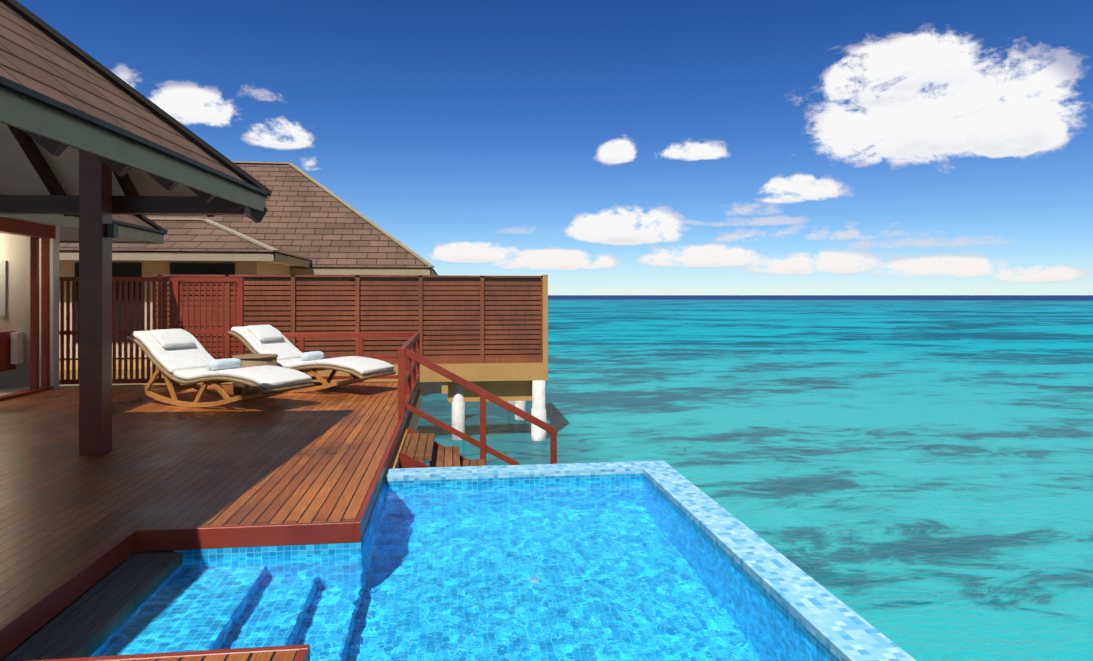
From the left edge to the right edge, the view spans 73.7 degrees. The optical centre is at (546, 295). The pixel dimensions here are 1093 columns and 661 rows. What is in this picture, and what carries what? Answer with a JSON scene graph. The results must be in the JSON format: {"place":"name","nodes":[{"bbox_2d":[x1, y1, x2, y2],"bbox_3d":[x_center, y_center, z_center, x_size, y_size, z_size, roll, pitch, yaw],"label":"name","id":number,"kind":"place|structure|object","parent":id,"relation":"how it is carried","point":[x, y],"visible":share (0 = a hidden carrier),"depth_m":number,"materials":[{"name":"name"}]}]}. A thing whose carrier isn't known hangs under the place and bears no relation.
{"place":"outdoors","nodes":[
{"label":"outdoors","id":0,"kind":"place"},
{"bbox_2d":[0,233,29,387],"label":"villa interior walls","id":1,"kind":"structure","parent":0,"point":[15,252],"depth_m":12.48,"materials":[{"name":"beige paint"}]},
{"bbox_2d":[0,214,163,243],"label":"wing roof fascia","id":2,"kind":"structure","parent":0,"point":[146,237],"depth_m":10.31,"materials":[{"name":"grey wood"}]},
{"bbox_2d":[59,226,142,240],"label":"wing roof soffit","id":3,"kind":"structure","parent":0,"point":[68,234],"depth_m":13.02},
{"bbox_2d":[71,214,164,234],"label":"wing roof","id":4,"kind":"structure","parent":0,"point":[133,219],"depth_m":12.41,"materials":[{"name":"brown wood"}]},
{"bbox_2d":[59,260,292,357],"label":"neighbour villa walls","id":5,"kind":"structure","parent":0,"point":[149,268],"depth_m":18.84,"materials":[{"name":"beige paint"}]},
{"bbox_2d":[59,163,436,274],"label":"neighbour roof","id":6,"kind":"structure","parent":5,"relation":"on","point":[314,223],"depth_m":24.27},
{"bbox_2d":[59,161,435,274],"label":"roof trim","id":7,"kind":"structure","parent":6,"relation":"attached to","point":[305,269],"depth_m":20.50,"materials":[{"name":"beige wood"}]},
{"bbox_2d":[253,238,437,274],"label":"neighbour roof sides","id":8,"kind":"object","parent":6,"relation":"attached to","point":[285,252],"visible":0.15,"depth_m":21.83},
{"bbox_2d":[0,381,418,660],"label":"deck edge trim","id":9,"kind":"structure","parent":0,"point":[25,622],"depth_m":4.98,"materials":[{"name":"red wood"}]},
{"bbox_2d":[0,215,58,395],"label":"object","id":10,"kind":"object","parent":9,"relation":"on","point":[54,312],"visible":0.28,"depth_m":12.54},
{"bbox_2d":[0,261,5,315],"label":"mirror","id":11,"kind":"object","parent":10,"relation":"attached to","point":[2,288],"visible":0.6,"depth_m":12.44,"materials":[{"name":"glass"}]},
{"bbox_2d":[0,331,15,370],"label":"cabinet","id":12,"kind":"object","parent":10,"relation":"attached to","point":[5,351],"visible":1,"depth_m":12.20,"materials":[{"name":"brown wood"}]},
{"bbox_2d":[11,332,23,363],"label":"bath towels","id":13,"kind":"object","parent":12,"relation":"on","point":[17,347],"visible":1,"depth_m":12.31,"materials":[{"name":"fabric"}]},
{"bbox_2d":[0,216,55,400],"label":"facade door frames","id":14,"kind":"structure","parent":10,"relation":"attached to","point":[35,232],"depth_m":12.08,"materials":[{"name":"brown wood"}]},
{"bbox_2d":[73,214,167,233],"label":"trim","id":15,"kind":"structure","parent":10,"relation":"on","point":[159,229],"depth_m":12.94,"materials":[{"name":"black wood"}]},
{"bbox_2d":[79,149,111,454],"bbox_3d":[-4.605,-0.114,7.444,0.220,3.450,0.220,0,0,-7],"label":"verandah post","id":16,"kind":"object","parent":9,"relation":"on","point":[95,313],"visible":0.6,"depth_m":7.34,"materials":[{"name":"brown wood"}]},
{"bbox_2d":[105,223,117,237],"bbox_3d":[-4.453,-0.659,7.463,0.084,0.140,0.100,0,0,-7],"label":"post lamp","id":17,"kind":"object","parent":16,"relation":"attached to","point":[111,230],"visible":1,"depth_m":7.42,"materials":[{"name":"black metal"}]},
{"bbox_2d":[0,125,267,222],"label":"roof rafters","id":18,"kind":"object","parent":16,"relation":"on","point":[58,200],"depth_m":7.69,"materials":[{"name":"black wood"}]},
{"bbox_2d":[0,89,265,211],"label":"roof fascia","id":19,"kind":"structure","parent":18,"relation":"attached to","point":[18,112],"depth_m":5.05,"materials":[{"name":"wood"}]},
{"bbox_2d":[0,0,271,196],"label":"trim","id":20,"kind":"structure","parent":19,"relation":"attached to","point":[254,184],"depth_m":6.79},
{"bbox_2d":[59,277,243,385],"bbox_3d":[-7.094,0.646,12.940,3.270,1.930,0.090,0,0,-7],"label":"slatted fence","id":21,"kind":"object","parent":9,"relation":"on","point":[174,302],"visible":0.6,"depth_m":12.94,"materials":[{"name":"brown wood"}]},
{"bbox_2d":[0,389,421,660],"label":"fascia","id":22,"kind":"structure","parent":9,"relation":"attached to","point":[412,421],"depth_m":7.95,"materials":[{"name":"paint"}]},
{"bbox_2d":[0,382,399,660],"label":"deck boards","id":23,"kind":"object","parent":22,"relation":"on","point":[66,508],"visible":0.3,"depth_m":6.73,"materials":[{"name":"brown wood"}]},
{"bbox_2d":[142,368,284,406],"bbox_3d":[-4.967,1.329,10.874,1.968,0.558,0.875,0,0,25],"label":"lounge chair base","id":24,"kind":"object","parent":23,"relation":"on","point":[220,393],"visible":0.77,"depth_m":10.64,"materials":[{"name":"brown wood"}]},
{"bbox_2d":[232,354,277,394],"bbox_3d":[-4.725,1.293,11.824,0.690,0.635,0.690,0,0,-7],"label":"wicker side table","id":25,"kind":"object","parent":23,"relation":"on","point":[249,360],"visible":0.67,"depth_m":11.55,"materials":[{"name":"beige wicker"}]},
{"bbox_2d":[285,369,367,391],"bbox_3d":[-4.133,1.329,12.504,1.968,0.558,0.875,0,0,22],"label":"lounge chair base","id":26,"kind":"object","parent":23,"relation":"on","point":[323,383],"visible":0.4,"depth_m":11.98,"materials":[{"name":"brown wood"}]},
{"bbox_2d":[239,332,419,403],"bbox_3d":[-3.693,1.151,11.337,3.205,0.920,4.115,0,0,-7],"label":"deck railing","id":27,"kind":"object","parent":23,"relation":"on","point":[412,343],"visible":0.56,"depth_m":13.29,"materials":[{"name":"red wood"}]},
{"bbox_2d":[127,336,314,394],"bbox_3d":[-4.861,0.980,10.826,2.798,0.727,0.950,0,0,25],"label":"lounge chair frame","id":28,"kind":"object","parent":9,"relation":"on","point":[160,367],"visible":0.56,"depth_m":10.37,"materials":[{"name":"brown wood"}]},
{"bbox_2d":[131,329,214,373],"bbox_3d":[-5.668,0.853,11.198,0.908,0.614,0.890,0,0,25],"label":"lounger cushion","id":29,"kind":"object","parent":28,"relation":"on","point":[198,355],"visible":0.75,"depth_m":10.97,"materials":[{"name":"fabric"}]},
{"bbox_2d":[149,329,195,348],"bbox_3d":[-5.761,0.670,11.242,0.362,0.287,0.560,0,0,25],"label":"lounger pillow","id":30,"kind":"object","parent":29,"relation":"on","point":[171,338],"visible":1,"depth_m":11.18,"materials":[{"name":"fabric"}]},
{"bbox_2d":[173,366,253,379],"bbox_3d":[-4.875,1.149,10.832,0.835,0.162,0.890,0,0,25],"label":"lounger cushion","id":31,"kind":"object","parent":28,"relation":"on","point":[194,373],"visible":0.42,"depth_m":10.52,"materials":[{"name":"fabric"}]},
{"bbox_2d":[207,358,241,370],"bbox_3d":[-4.763,1.026,10.780,0.176,0.177,0.520,0,0,25],"label":"towel","id":32,"kind":"object","parent":31,"relation":"on","point":[222,364],"visible":0.81,"depth_m":10.69,"materials":[{"name":"fabric"}]},
{"bbox_2d":[216,365,311,388],"bbox_3d":[-4.026,1.165,10.440,0.942,0.220,0.890,0,0,25],"label":"lounger cushion","id":33,"kind":"object","parent":28,"relation":"on","point":[267,376],"visible":1,"depth_m":10.23,"materials":[{"name":"fabric"}]},
{"bbox_2d":[227,331,395,379],"bbox_3d":[-4.024,0.980,12.461,2.798,0.727,0.950,0,0,22],"label":"lounge chair frame","id":34,"kind":"object","parent":9,"relation":"on","point":[253,351],"visible":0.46,"depth_m":11.89,"materials":[{"name":"brown wood"}]},
{"bbox_2d":[231,326,302,359],"bbox_3d":[-4.850,0.853,12.791,0.908,0.614,0.890,0,0,22],"label":"lounger cushion","id":35,"kind":"object","parent":34,"relation":"on","point":[285,348],"visible":0.58,"depth_m":12.58,"materials":[{"name":"fabric"}]},
{"bbox_2d":[246,324,283,341],"bbox_3d":[-4.946,0.670,12.829,0.362,0.287,0.560,0,0,22],"label":"lounger pillow","id":36,"kind":"object","parent":35,"relation":"on","point":[265,333],"visible":1,"depth_m":12.75,"materials":[{"name":"fabric"}]},
{"bbox_2d":[277,357,337,368],"bbox_3d":[-4.038,1.149,12.467,0.835,0.162,0.890,0,0,22],"label":"lounger cushion","id":37,"kind":"object","parent":34,"relation":"on","point":[293,363],"visible":0.5,"depth_m":12.11,"materials":[{"name":"fabric"}]},
{"bbox_2d":[300,351,323,360],"bbox_3d":[-3.998,1.044,12.450,0.166,0.166,0.470,0,0,22],"label":"towel","id":38,"kind":"object","parent":37,"relation":"on","point":[312,355],"visible":0.88,"depth_m":12.35,"materials":[{"name":"fabric"}]},
{"bbox_2d":[315,356,393,374],"bbox_3d":[-3.171,1.165,12.120,0.942,0.220,0.890,0,0,22],"label":"lounger cushion","id":39,"kind":"object","parent":34,"relation":"on","point":[363,365],"visible":1,"depth_m":11.88,"materials":[{"name":"fabric"}]},
{"bbox_2d":[262,261,296,265],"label":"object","id":40,"kind":"structure","parent":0,"point":[279,263],"depth_m":20.91,"materials":[{"name":"brown wood"}]},
{"bbox_2d":[59,275,547,401],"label":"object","id":41,"kind":"object","parent":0,"point":[508,381],"visible":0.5,"depth_m":17.33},
{"bbox_2d":[75,262,540,357],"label":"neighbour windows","id":42,"kind":"structure","parent":41,"relation":"attached to","point":[126,269],"depth_m":17.26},
{"bbox_2d":[152,274,542,363],"bbox_3d":[-4.680,0.573,18.860,8.855,2.075,4.050,0,0,-7],"label":"privacy fence","id":43,"kind":"object","parent":41,"relation":"on","point":[447,359],"visible":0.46,"depth_m":17.02,"materials":[{"name":"brown wood"}]},
{"bbox_2d":[174,473,839,660],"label":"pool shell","id":44,"kind":"object","parent":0,"point":[357,547],"visible":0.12,"depth_m":5.12},
{"bbox_2d":[3,552,181,660],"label":"pool step","id":45,"kind":"object","parent":44,"relation":"on","point":[83,625],"visible":0.78,"depth_m":4.07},
{"bbox_2d":[81,478,829,660],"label":"pool water","id":46,"kind":"structure","parent":44,"relation":"in","point":[641,569],"depth_m":4.44,"materials":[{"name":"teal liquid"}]},
{"bbox_2d":[385,461,915,660],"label":"pool coping","id":47,"kind":"object","parent":44,"relation":"on","point":[837,628],"visible":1,"depth_m":4.88,"materials":[{"name":"blue tile"}]},
{"bbox_2d":[16,0,1092,294],"label":"sky","id":48,"kind":"structure","parent":0,"point":[440,122],"materials":[{"name":"blue"}]},
{"bbox_2d":[64,295,1092,660],"bbox_3d":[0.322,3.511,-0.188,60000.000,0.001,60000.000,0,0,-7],"label":"sea","id":49,"kind":"structure","parent":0,"point":[912,475],"depth_m":18.62,"materials":[{"name":"liquid"}]},
{"bbox_2d":[398,348,557,467],"bbox_3d":[-0.557,2.006,8.919,2.581,2.631,1.560,0,0,-7],"label":"stair rail and stringers","id":50,"kind":"object","parent":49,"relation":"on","point":[406,460],"visible":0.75,"depth_m":9.56,"materials":[{"name":"red wood"}]},
{"bbox_2d":[452,380,545,440],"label":"support pillars","id":51,"kind":"structure","parent":49,"relation":"in","point":[538,409],"depth_m":17.64,"materials":[{"name":"white concrete"}]},
{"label":"roof slope","id":52,"kind":"object","parent":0,"visible":0},
{"bbox_2d":[0,122,197,195],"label":"roof soffit","id":53,"kind":"structure","parent":52,"relation":"attached to","point":[19,175],"depth_m":7.85,"materials":[{"name":"grey paint"}]},
{"bbox_2d":[0,1,267,197],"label":"roof slope","id":54,"kind":"structure","parent":53,"relation":"on","point":[32,57],"depth_m":5.90,"materials":[{"name":"wood"}]},
{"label":"deck piles","id":55,"kind":"object","parent":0,"visible":0},
{"bbox_2d":[402,433,484,466],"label":"stairs","id":56,"kind":"structure","parent":55,"relation":"on","point":[419,446],"depth_m":8.85,"materials":[{"name":"brown wood"}]}
]}

